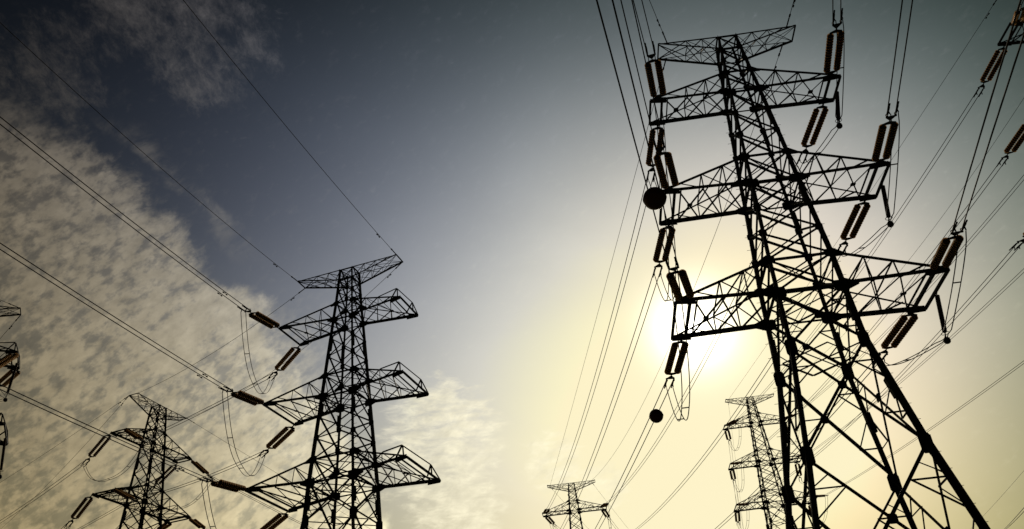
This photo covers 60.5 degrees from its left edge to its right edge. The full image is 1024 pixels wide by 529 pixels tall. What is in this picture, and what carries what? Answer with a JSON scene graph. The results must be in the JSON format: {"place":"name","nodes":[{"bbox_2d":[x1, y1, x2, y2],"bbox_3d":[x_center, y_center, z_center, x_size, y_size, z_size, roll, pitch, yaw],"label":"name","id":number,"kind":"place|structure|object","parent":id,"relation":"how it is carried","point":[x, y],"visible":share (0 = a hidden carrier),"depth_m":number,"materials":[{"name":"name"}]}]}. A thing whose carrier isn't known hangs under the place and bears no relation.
{"place":"outdoors","nodes":[
{"label":"outdoors","id":0,"kind":"place"},
{"bbox_2d":[0,0,1023,528],"label":"sky","id":1,"kind":"structure","parent":0,"point":[489,144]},
{"bbox_3d":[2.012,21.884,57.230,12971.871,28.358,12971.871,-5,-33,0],"label":"ground","id":2,"kind":"structure","parent":0,"visible":0},
{"bbox_2d":[0,306,20,445],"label":"lattice pylon","id":3,"kind":"object","parent":2,"relation":"on","point":[10,351],"visible":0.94,"depth_m":84.24,"materials":[{"name":"metal"}]},
{"bbox_2d":[0,435,6,478],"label":"jumper insulator","id":4,"kind":"object","parent":3,"relation":"attached to","point":[3,453],"visible":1,"depth_m":80.15,"materials":[{"name":"ceramic"}]},
{"bbox_2d":[0,352,18,367],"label":"insulator string","id":5,"kind":"object","parent":3,"relation":"attached to","point":[6,359],"visible":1,"depth_m":81.80,"materials":[{"name":"ceramic"}]},
{"bbox_2d":[0,369,20,386],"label":"insulator string","id":6,"kind":"object","parent":3,"relation":"attached to","point":[6,376],"visible":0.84,"depth_m":87.54,"materials":[{"name":"ceramic"}]},
{"bbox_2d":[3,360,17,401],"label":"jumper insulator","id":7,"kind":"object","parent":3,"relation":"attached to","point":[11,381],"visible":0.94,"depth_m":83.74,"materials":[{"name":"ceramic"}]},
{"bbox_2d":[91,392,191,528],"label":"lattice pylon","id":8,"kind":"object","parent":2,"relation":"on","point":[142,511],"visible":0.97,"depth_m":111.41,"materials":[{"name":"metal"}]},
{"bbox_2d":[3,396,128,526],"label":"earth wire","id":9,"kind":"object","parent":8,"relation":"attached to","point":[72,458],"visible":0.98,"depth_m":125.98,"materials":[{"name":"metal"}]},
{"bbox_2d":[64,495,92,527],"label":"insulator string","id":10,"kind":"object","parent":8,"relation":"attached to","point":[86,505],"visible":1,"depth_m":104.74,"materials":[{"name":"ceramic"}]},
{"bbox_2d":[81,435,110,466],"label":"insulator string","id":11,"kind":"object","parent":8,"relation":"attached to","point":[100,447],"visible":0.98,"depth_m":109.22,"materials":[{"name":"ceramic"}]},
{"bbox_2d":[83,445,144,481],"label":"jumper loop","id":12,"kind":"object","parent":11,"relation":"hanging from","point":[118,473],"visible":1,"depth_m":104.34,"materials":[{"name":"metal"}]},
{"bbox_2d":[113,489,139,503],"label":"insulator string","id":13,"kind":"object","parent":8,"relation":"attached to","point":[125,495],"visible":1,"depth_m":100.69,"materials":[{"name":"ceramic"}]},
{"bbox_2d":[124,429,147,443],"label":"insulator string","id":14,"kind":"object","parent":8,"relation":"attached to","point":[133,434],"visible":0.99,"depth_m":105.52,"materials":[{"name":"ceramic"}]},
{"bbox_2d":[148,465,176,492],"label":"insulator string","id":15,"kind":"object","parent":8,"relation":"attached to","point":[167,475],"visible":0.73,"depth_m":118.89,"materials":[{"name":"ceramic"}]},
{"bbox_2d":[189,518,205,528],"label":"insulator string","id":16,"kind":"object","parent":8,"relation":"attached to","point":[196,523],"visible":1,"depth_m":111.47,"materials":[{"name":"ceramic"}]},
{"bbox_2d":[191,460,214,479],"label":"insulator string","id":17,"kind":"object","parent":8,"relation":"attached to","point":[198,466],"visible":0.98,"depth_m":115.62,"materials":[{"name":"ceramic"}]},
{"bbox_2d":[139,288,304,392],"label":"earth wire","id":18,"kind":"object","parent":8,"relation":"attached to","point":[233,339],"visible":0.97,"depth_m":92.95,"materials":[{"name":"metal"}]},
{"bbox_2d":[245,254,440,528],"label":"lattice pylon","id":19,"kind":"object","parent":2,"relation":"on","point":[310,481],"visible":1,"depth_m":73.81,"materials":[{"name":"metal"}]},
{"bbox_2d":[0,22,297,281],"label":"earth wire","id":20,"kind":"object","parent":19,"relation":"attached to","point":[140,150],"visible":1,"depth_m":61.96,"materials":[{"name":"metal"}]},
{"bbox_2d":[197,477,245,491],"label":"insulator string","id":21,"kind":"object","parent":19,"relation":"attached to","point":[227,485],"visible":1,"depth_m":66.95,"materials":[{"name":"ceramic"}]},
{"bbox_2d":[0,389,203,479],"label":"power line","id":22,"kind":"object","parent":21,"relation":"attached to","point":[98,434],"visible":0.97,"depth_m":54.15,"materials":[{"name":"metal"}]},
{"bbox_2d":[0,384,211,479],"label":"power line","id":23,"kind":"object","parent":21,"relation":"attached to","point":[101,431],"visible":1,"depth_m":53.69,"materials":[{"name":"metal"}]},
{"bbox_2d":[201,483,215,528],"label":"jumper loop","id":24,"kind":"object","parent":21,"relation":"hanging from","point":[210,507],"visible":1,"depth_m":65.05,"materials":[{"name":"metal"}]},
{"bbox_2d":[218,386,263,405],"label":"insulator string","id":25,"kind":"object","parent":19,"relation":"attached to","point":[247,397],"visible":1,"depth_m":71.60,"materials":[{"name":"ceramic"}]},
{"bbox_2d":[0,249,226,390],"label":"power line","id":26,"kind":"object","parent":25,"relation":"attached to","point":[199,375],"visible":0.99,"depth_m":56.03,"materials":[{"name":"metal"}]},
{"bbox_2d":[0,243,231,389],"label":"power line","id":27,"kind":"object","parent":25,"relation":"attached to","point":[205,374],"visible":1,"depth_m":55.62,"materials":[{"name":"metal"}]},
{"bbox_2d":[222,392,264,476],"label":"jumper loop","id":28,"kind":"object","parent":25,"relation":"hanging from","point":[233,440],"visible":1,"depth_m":70.35,"materials":[{"name":"metal"}]},
{"bbox_2d":[237,305,279,328],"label":"insulator string","id":29,"kind":"object","parent":19,"relation":"attached to","point":[261,318],"visible":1,"depth_m":76.25,"materials":[{"name":"ceramic"}]},
{"bbox_2d":[0,124,243,309],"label":"power line","id":30,"kind":"object","parent":29,"relation":"attached to","point":[114,213],"visible":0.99,"depth_m":58.36,"materials":[{"name":"metal"}]},
{"bbox_2d":[0,116,249,309],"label":"power line","id":31,"kind":"object","parent":29,"relation":"attached to","point":[115,208],"visible":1,"depth_m":57.81,"materials":[{"name":"metal"}]},
{"bbox_2d":[241,311,273,393],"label":"jumper loop","id":32,"kind":"object","parent":29,"relation":"hanging from","point":[250,360],"visible":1,"depth_m":74.98,"materials":[{"name":"metal"}]},
{"bbox_2d":[260,512,288,528],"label":"insulator string","id":33,"kind":"object","parent":19,"relation":"attached to","point":[276,520],"visible":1,"depth_m":75.87,"materials":[{"name":"ceramic"}]},
{"bbox_2d":[257,425,294,457],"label":"insulator string","id":34,"kind":"object","parent":19,"relation":"attached to","point":[281,439],"visible":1,"depth_m":79.73,"materials":[{"name":"ceramic"}]},
{"bbox_2d":[132,451,262,499],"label":"power line","id":35,"kind":"object","parent":34,"relation":"attached to","point":[202,477],"visible":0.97,"depth_m":87.88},
{"bbox_2d":[138,452,266,499],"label":"power line","id":36,"kind":"object","parent":34,"relation":"attached to","point":[200,480],"visible":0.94,"depth_m":88.27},
{"bbox_2d":[267,346,300,380],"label":"insulator string","id":37,"kind":"object","parent":19,"relation":"attached to","point":[289,360],"visible":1,"depth_m":83.24,"materials":[{"name":"ceramic"}]},
{"bbox_2d":[140,373,271,439],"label":"power line","id":38,"kind":"object","parent":37,"relation":"attached to","point":[205,408],"visible":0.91,"depth_m":93.18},
{"bbox_2d":[143,374,275,440],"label":"power line","id":39,"kind":"object","parent":37,"relation":"attached to","point":[209,409],"visible":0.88,"depth_m":93.46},
{"bbox_2d":[183,0,396,254],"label":"earth wire","id":40,"kind":"object","parent":19,"relation":"attached to","point":[379,236],"visible":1,"depth_m":61.66,"materials":[{"name":"metal"}]},
{"bbox_2d":[191,263,401,416],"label":"earth wire","id":41,"kind":"object","parent":19,"relation":"attached to","point":[330,326],"visible":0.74,"depth_m":86.92,"materials":[{"name":"metal"}]},
{"bbox_2d":[542,479,606,528],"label":"lattice pylon","id":42,"kind":"object","parent":2,"relation":"on","point":[578,509],"visible":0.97,"depth_m":170.67,"materials":[{"name":"metal"}]},
{"bbox_2d":[598,46,782,473],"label":"earth wire","id":43,"kind":"object","parent":42,"relation":"attached to","point":[710,245],"visible":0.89,"depth_m":82.38,"materials":[{"name":"metal"}]},
{"bbox_2d":[723,393,817,528],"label":"lattice pylon","id":44,"kind":"object","parent":2,"relation":"on","point":[765,504],"visible":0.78,"depth_m":165.97,"materials":[{"name":"metal"}]},
{"bbox_2d":[733,0,996,392],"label":"earth wire","id":45,"kind":"object","parent":44,"relation":"attached to","point":[988,13],"visible":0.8,"depth_m":89.28,"materials":[{"name":"metal"}]},
{"bbox_2d":[773,98,1023,392],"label":"earth wire","id":46,"kind":"object","parent":44,"relation":"attached to","point":[936,224],"visible":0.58,"depth_m":103.08,"materials":[{"name":"metal"}]},
{"bbox_2d":[649,24,990,528],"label":"lattice pylon","id":47,"kind":"object","parent":2,"relation":"on","point":[775,292],"visible":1,"depth_m":50.25,"materials":[{"name":"metal"}]},
{"bbox_2d":[551,61,665,480],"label":"earth wire","id":48,"kind":"object","parent":47,"relation":"attached to","point":[613,254],"visible":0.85,"depth_m":85.69,"materials":[{"name":"metal"}]},
{"bbox_2d":[644,41,665,100],"bbox_3d":[8.881,-11.906,54.642,1.039,0.484,6.500,-12,-24,11],"label":"insulator string","id":49,"kind":"object","parent":47,"relation":"attached to","point":[661,78],"visible":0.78,"depth_m":54.69,"materials":[{"name":"ceramic"}]},
{"bbox_2d":[647,51,666,187],"bbox_3d":[9.382,-7.671,57.046,0.448,5.193,13.922,-8,-33,5],"label":"jumper loop","id":50,"kind":"object","parent":49,"relation":"hanging from","point":[655,112],"visible":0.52,"depth_m":52.47,"materials":[{"name":"metal"}]},
{"bbox_2d":[646,125,663,182],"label":"insulator string","id":51,"kind":"object","parent":47,"relation":"attached to","point":[648,158],"visible":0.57,"depth_m":61.36,"materials":[{"name":"ceramic"}]},
{"bbox_2d":[547,178,646,507],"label":"power line","id":52,"kind":"object","parent":51,"relation":"attached to","point":[608,326],"visible":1,"depth_m":82.59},
{"bbox_2d":[550,178,652,506],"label":"power line","id":53,"kind":"object","parent":51,"relation":"attached to","point":[611,332],"visible":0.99,"depth_m":83.66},
{"bbox_2d":[653,225,675,276],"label":"insulator string","id":54,"kind":"object","parent":47,"relation":"attached to","point":[657,252],"visible":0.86,"depth_m":57.86,"materials":[{"name":"ceramic"}]},
{"bbox_2d":[560,275,652,528],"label":"power line","id":55,"kind":"object","parent":54,"relation":"attached to","point":[615,389],"visible":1,"depth_m":76.90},
{"bbox_2d":[563,276,658,528],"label":"power line","id":56,"kind":"object","parent":54,"relation":"attached to","point":[620,389],"visible":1,"depth_m":76.86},
{"bbox_2d":[652,134,678,190],"bbox_3d":[8.719,-5.640,50.027,1.039,0.484,6.500,-13,-26,12],"label":"insulator string","id":57,"kind":"object","parent":47,"relation":"attached to","point":[671,170],"visible":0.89,"depth_m":50.14,"materials":[{"name":"ceramic"}]},
{"bbox_2d":[620,0,654,139],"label":"power line","id":58,"kind":"object","parent":57,"relation":"attached to","point":[636,66],"visible":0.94,"depth_m":41.56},
{"bbox_2d":[631,0,662,136],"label":"power line","id":59,"kind":"object","parent":57,"relation":"attached to","point":[646,65],"visible":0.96,"depth_m":41.65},
{"bbox_2d":[655,145,675,300],"bbox_3d":[9.186,-1.007,52.817,0.448,5.168,14.983,-8,-33,5],"label":"jumper loop","id":60,"kind":"object","parent":57,"relation":"hanging from","point":[666,226],"visible":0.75,"depth_m":48.25,"materials":[{"name":"metal"}]},
{"bbox_2d":[664,341,688,388],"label":"insulator string","id":61,"kind":"object","parent":47,"relation":"attached to","point":[671,357],"visible":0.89,"depth_m":53.90,"materials":[{"name":"ceramic"}]},
{"bbox_2d":[595,383,664,528],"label":"power line","id":62,"kind":"object","parent":61,"relation":"attached to","point":[634,450],"visible":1,"depth_m":67.23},
{"bbox_2d":[599,383,671,528],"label":"power line","id":63,"kind":"object","parent":61,"relation":"attached to","point":[638,453],"visible":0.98,"depth_m":67.87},
{"bbox_2d":[649,409,663,422],"bbox_3d":[10.114,10.617,61.542,1.014,0.980,1.014,-5,-33,0],"label":"marker ball","id":64,"kind":"object","parent":63,"relation":"attached to","point":[655,416],"visible":0.95,"depth_m":61.19,"materials":[{"name":"black paint"}]},
{"bbox_2d":[665,257,693,301],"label":"insulator string","id":65,"kind":"object","parent":47,"relation":"attached to","point":[685,282],"visible":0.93,"depth_m":45.22,"materials":[{"name":"ceramic"}]},
{"bbox_2d":[596,0,667,261],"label":"power line","id":66,"kind":"object","parent":65,"relation":"attached to","point":[627,115],"visible":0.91,"depth_m":31.13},
{"bbox_2d":[643,187,666,209],"bbox_3d":[6.020,-2.786,37.025,1.014,0.980,1.014,-5,-33,0],"label":"marker ball","id":67,"kind":"object","parent":66,"relation":"hanging from","point":[655,199],"visible":0.97,"depth_m":36.68,"materials":[{"name":"red paint"}]},
{"bbox_2d":[612,0,678,265],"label":"power line","id":68,"kind":"object","parent":65,"relation":"attached to","point":[640,115],"visible":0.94,"depth_m":31.16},
{"bbox_2d":[666,267,689,420],"bbox_3d":[9.157,5.749,48.548,0.448,4.809,15.946,-8,-33,5],"label":"jumper loop","id":69,"kind":"object","parent":65,"relation":"hanging from","point":[679,355],"visible":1,"depth_m":43.96,"materials":[{"name":"metal"}]},
{"bbox_2d":[797,104,828,163],"bbox_3d":[21.048,-9.150,61.582,1.039,0.484,6.500,-4,-33,-1],"label":"insulator string","id":70,"kind":"object","parent":47,"relation":"attached to","point":[811,124],"visible":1,"depth_m":61.01,"materials":[{"name":"ceramic"}]},
{"bbox_2d":[606,154,800,502],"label":"power line","id":71,"kind":"object","parent":70,"relation":"attached to","point":[715,335],"visible":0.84,"depth_m":89.33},
{"bbox_2d":[612,154,806,499],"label":"power line","id":72,"kind":"object","parent":70,"relation":"attached to","point":[711,350],"visible":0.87,"depth_m":92.15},
{"bbox_2d":[823,8,844,77],"bbox_3d":[19.926,-13.513,54.209,1.039,0.484,6.500,-12,-28,10],"label":"insulator string","id":73,"kind":"object","parent":47,"relation":"attached to","point":[828,52],"visible":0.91,"depth_m":54.39,"materials":[{"name":"ceramic"}]},
{"bbox_2d":[835,89,842,128],"bbox_3d":[21.160,-10.160,57.080,0.937,3.346,0.438,-5,-33,0],"label":"jumper insulator","id":74,"kind":"object","parent":47,"relation":"attached to","point":[839,125],"visible":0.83,"depth_m":56.83,"materials":[{"name":"ceramic"}]},
{"bbox_2d":[801,19,844,163],"bbox_3d":[20.544,-10.060,57.089,0.953,2.711,13.972,-8,-33,4],"label":"jumper loop","id":75,"kind":"object","parent":74,"relation":"hanging from","point":[836,90],"visible":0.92,"depth_m":54.32,"materials":[{"name":"metal"}]},
{"bbox_2d":[838,201,870,252],"bbox_3d":[22.390,-2.399,57.763,1.039,0.484,6.500,-5,-33,0],"label":"insulator string","id":76,"kind":"object","parent":47,"relation":"attached to","point":[851,220],"visible":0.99,"depth_m":57.20,"materials":[{"name":"ceramic"}]},
{"bbox_2d":[636,246,839,528],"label":"power line","id":77,"kind":"object","parent":76,"relation":"attached to","point":[734,412],"visible":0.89,"depth_m":85.65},
{"bbox_2d":[641,248,844,526],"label":"power line","id":78,"kind":"object","parent":76,"relation":"attached to","point":[749,397],"visible":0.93,"depth_m":82.19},
{"bbox_2d":[872,101,898,165],"bbox_3d":[21.081,-7.228,49.428,1.039,0.484,6.500,-12,-27,10],"label":"insulator string","id":79,"kind":"object","parent":47,"relation":"attached to","point":[882,128],"visible":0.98,"depth_m":49.56,"materials":[{"name":"ceramic"}]},
{"bbox_2d":[886,0,902,115],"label":"power line","id":80,"kind":"object","parent":79,"relation":"attached to","point":[895,54],"visible":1,"depth_m":42.68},
{"bbox_2d":[895,0,912,113],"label":"power line","id":81,"kind":"object","parent":79,"relation":"attached to","point":[904,53],"visible":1,"depth_m":42.70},
{"bbox_2d":[880,183,893,227],"bbox_3d":[22.512,-3.634,52.877,0.711,3.303,0.438,-5,-33,0],"label":"jumper insulator","id":82,"kind":"object","parent":47,"relation":"attached to","point":[890,224],"visible":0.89,"depth_m":52.75,"materials":[{"name":"ceramic"}]},
{"bbox_2d":[842,112,899,256],"bbox_3d":[21.906,-3.619,52.825,1.117,2.745,15.050,-8,-33,5],"label":"jumper loop","id":83,"kind":"object","parent":82,"relation":"attached to","point":[889,185],"visible":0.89,"depth_m":49.79,"materials":[{"name":"metal"}]},
{"bbox_2d":[873,313,917,361],"bbox_3d":[23.492,4.499,53.816,1.039,0.484,6.500,-4,-34,-2],"label":"insulator string","id":84,"kind":"object","parent":47,"relation":"attached to","point":[903,332],"visible":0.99,"depth_m":53.21,"materials":[{"name":"ceramic"}]},
{"bbox_2d":[715,360,873,528],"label":"power line","id":85,"kind":"object","parent":84,"relation":"attached to","point":[793,451],"visible":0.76,"depth_m":73.93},
{"bbox_2d":[719,354,885,528],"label":"power line","id":86,"kind":"object","parent":84,"relation":"attached to","point":[798,451],"visible":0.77,"depth_m":72.11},
{"bbox_2d":[935,292,950,343],"bbox_3d":[23.713,2.889,48.517,0.721,3.308,0.438,-5,-33,0],"label":"jumper insulator","id":87,"kind":"object","parent":47,"relation":"attached to","point":[946,340],"visible":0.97,"depth_m":48.41,"materials":[{"name":"ceramic"}]},
{"bbox_2d":[885,231,966,365],"bbox_3d":[23.019,3.012,48.477,1.278,2.598,15.980,-8,-33,4],"label":"jumper loop","id":88,"kind":"object","parent":87,"relation":"attached to","point":[908,359],"visible":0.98,"depth_m":45.58,"materials":[{"name":"metal"}]},
{"bbox_2d":[930,220,967,271],"bbox_3d":[22.215,-0.825,44.634,1.039,0.484,6.500,-12,-25,11],"label":"insulator string","id":89,"kind":"object","parent":47,"relation":"attached to","point":[945,242],"visible":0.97,"depth_m":44.66,"materials":[{"name":"ceramic"}]},
{"bbox_2d":[951,0,1021,231],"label":"power line","id":90,"kind":"object","parent":89,"relation":"attached to","point":[1010,34],"visible":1,"depth_m":31.97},
{"bbox_2d":[961,33,1023,229],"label":"power line","id":91,"kind":"object","parent":89,"relation":"attached to","point":[1016,57],"visible":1,"depth_m":33.34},
{"bbox_2d":[997,19,1023,45],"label":"lattice pylon","id":92,"kind":"object","parent":2,"relation":"on","point":[1013,41],"visible":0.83,"depth_m":72.89,"materials":[{"name":"metal"}]},
{"bbox_2d":[974,46,1007,96],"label":"insulator string","id":93,"kind":"object","parent":92,"relation":"attached to","point":[989,67],"visible":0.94,"depth_m":75.92,"materials":[{"name":"ceramic"}]},
{"bbox_2d":[737,89,977,418],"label":"power line","id":94,"kind":"object","parent":93,"relation":"attached to","point":[883,233],"visible":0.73,"depth_m":93.86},
{"bbox_2d":[755,92,980,402],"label":"power line","id":95,"kind":"object","parent":93,"relation":"attached to","point":[899,215],"visible":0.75,"depth_m":92.46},
{"bbox_2d":[998,124,1023,164],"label":"insulator string","id":96,"kind":"object","parent":92,"relation":"attached to","point":[1015,138],"visible":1,"depth_m":72.43,"materials":[{"name":"ceramic"}]},
{"bbox_2d":[743,159,1001,459],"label":"power line","id":97,"kind":"object","parent":96,"relation":"attached to","point":[905,286],"visible":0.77,"depth_m":88.48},
{"bbox_2d":[744,159,1006,460],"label":"power line","id":98,"kind":"object","parent":96,"relation":"attached to","point":[911,284],"visible":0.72,"depth_m":90.58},
{"bbox_2d":[1009,232,1023,250],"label":"insulator string","id":99,"kind":"object","parent":92,"relation":"attached to","point":[1019,245],"visible":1,"depth_m":70.54,"materials":[{"name":"ceramic"}]},
{"bbox_2d":[748,243,1017,502],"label":"power line","id":100,"kind":"object","parent":99,"relation":"attached to","point":[914,358],"visible":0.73,"depth_m":86.06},
{"bbox_2d":[748,243,1022,503],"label":"power line","id":101,"kind":"object","parent":99,"relation":"attached to","point":[918,358],"visible":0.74,"depth_m":85.35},
{"bbox_2d":[1011,5,1023,24],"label":"insulator string","id":102,"kind":"object","parent":92,"relation":"attached to","point":[1021,18],"visible":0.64,"depth_m":69.14,"materials":[{"name":"ceramic"}]},
{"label":"insulator string","id":103,"kind":"object","parent":92,"relation":"attached to","visible":0},
{"bbox_2d":[803,180,1023,408],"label":"power line","id":104,"kind":"object","parent":103,"relation":"attached to","point":[937,279],"visible":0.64,"depth_m":104.81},
{"bbox_2d":[805,175,1023,405],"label":"power line","id":105,"kind":"object","parent":103,"relation":"attached to","point":[938,274],"visible":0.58,"depth_m":102.65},
{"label":"insulator string","id":106,"kind":"object","parent":92,"relation":"attached to","visible":0},
{"bbox_2d":[813,271,1020,449],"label":"power line","id":107,"kind":"object","parent":106,"relation":"attached to","point":[938,347],"visible":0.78,"depth_m":109.19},
{"bbox_2d":[815,272,1023,449],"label":"power line","id":108,"kind":"object","parent":106,"relation":"attached to","point":[941,347],"visible":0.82,"depth_m":107.00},
{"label":"insulator string","id":109,"kind":"object","parent":92,"relation":"attached to","visible":0},
{"bbox_2d":[825,361,1022,494],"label":"power line","id":110,"kind":"object","parent":109,"relation":"attached to","point":[941,420],"visible":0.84,"depth_m":109.87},
{"bbox_2d":[827,363,1023,494],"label":"power line","id":111,"kind":"object","parent":109,"relation":"attached to","point":[938,424],"visible":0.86,"depth_m":112.54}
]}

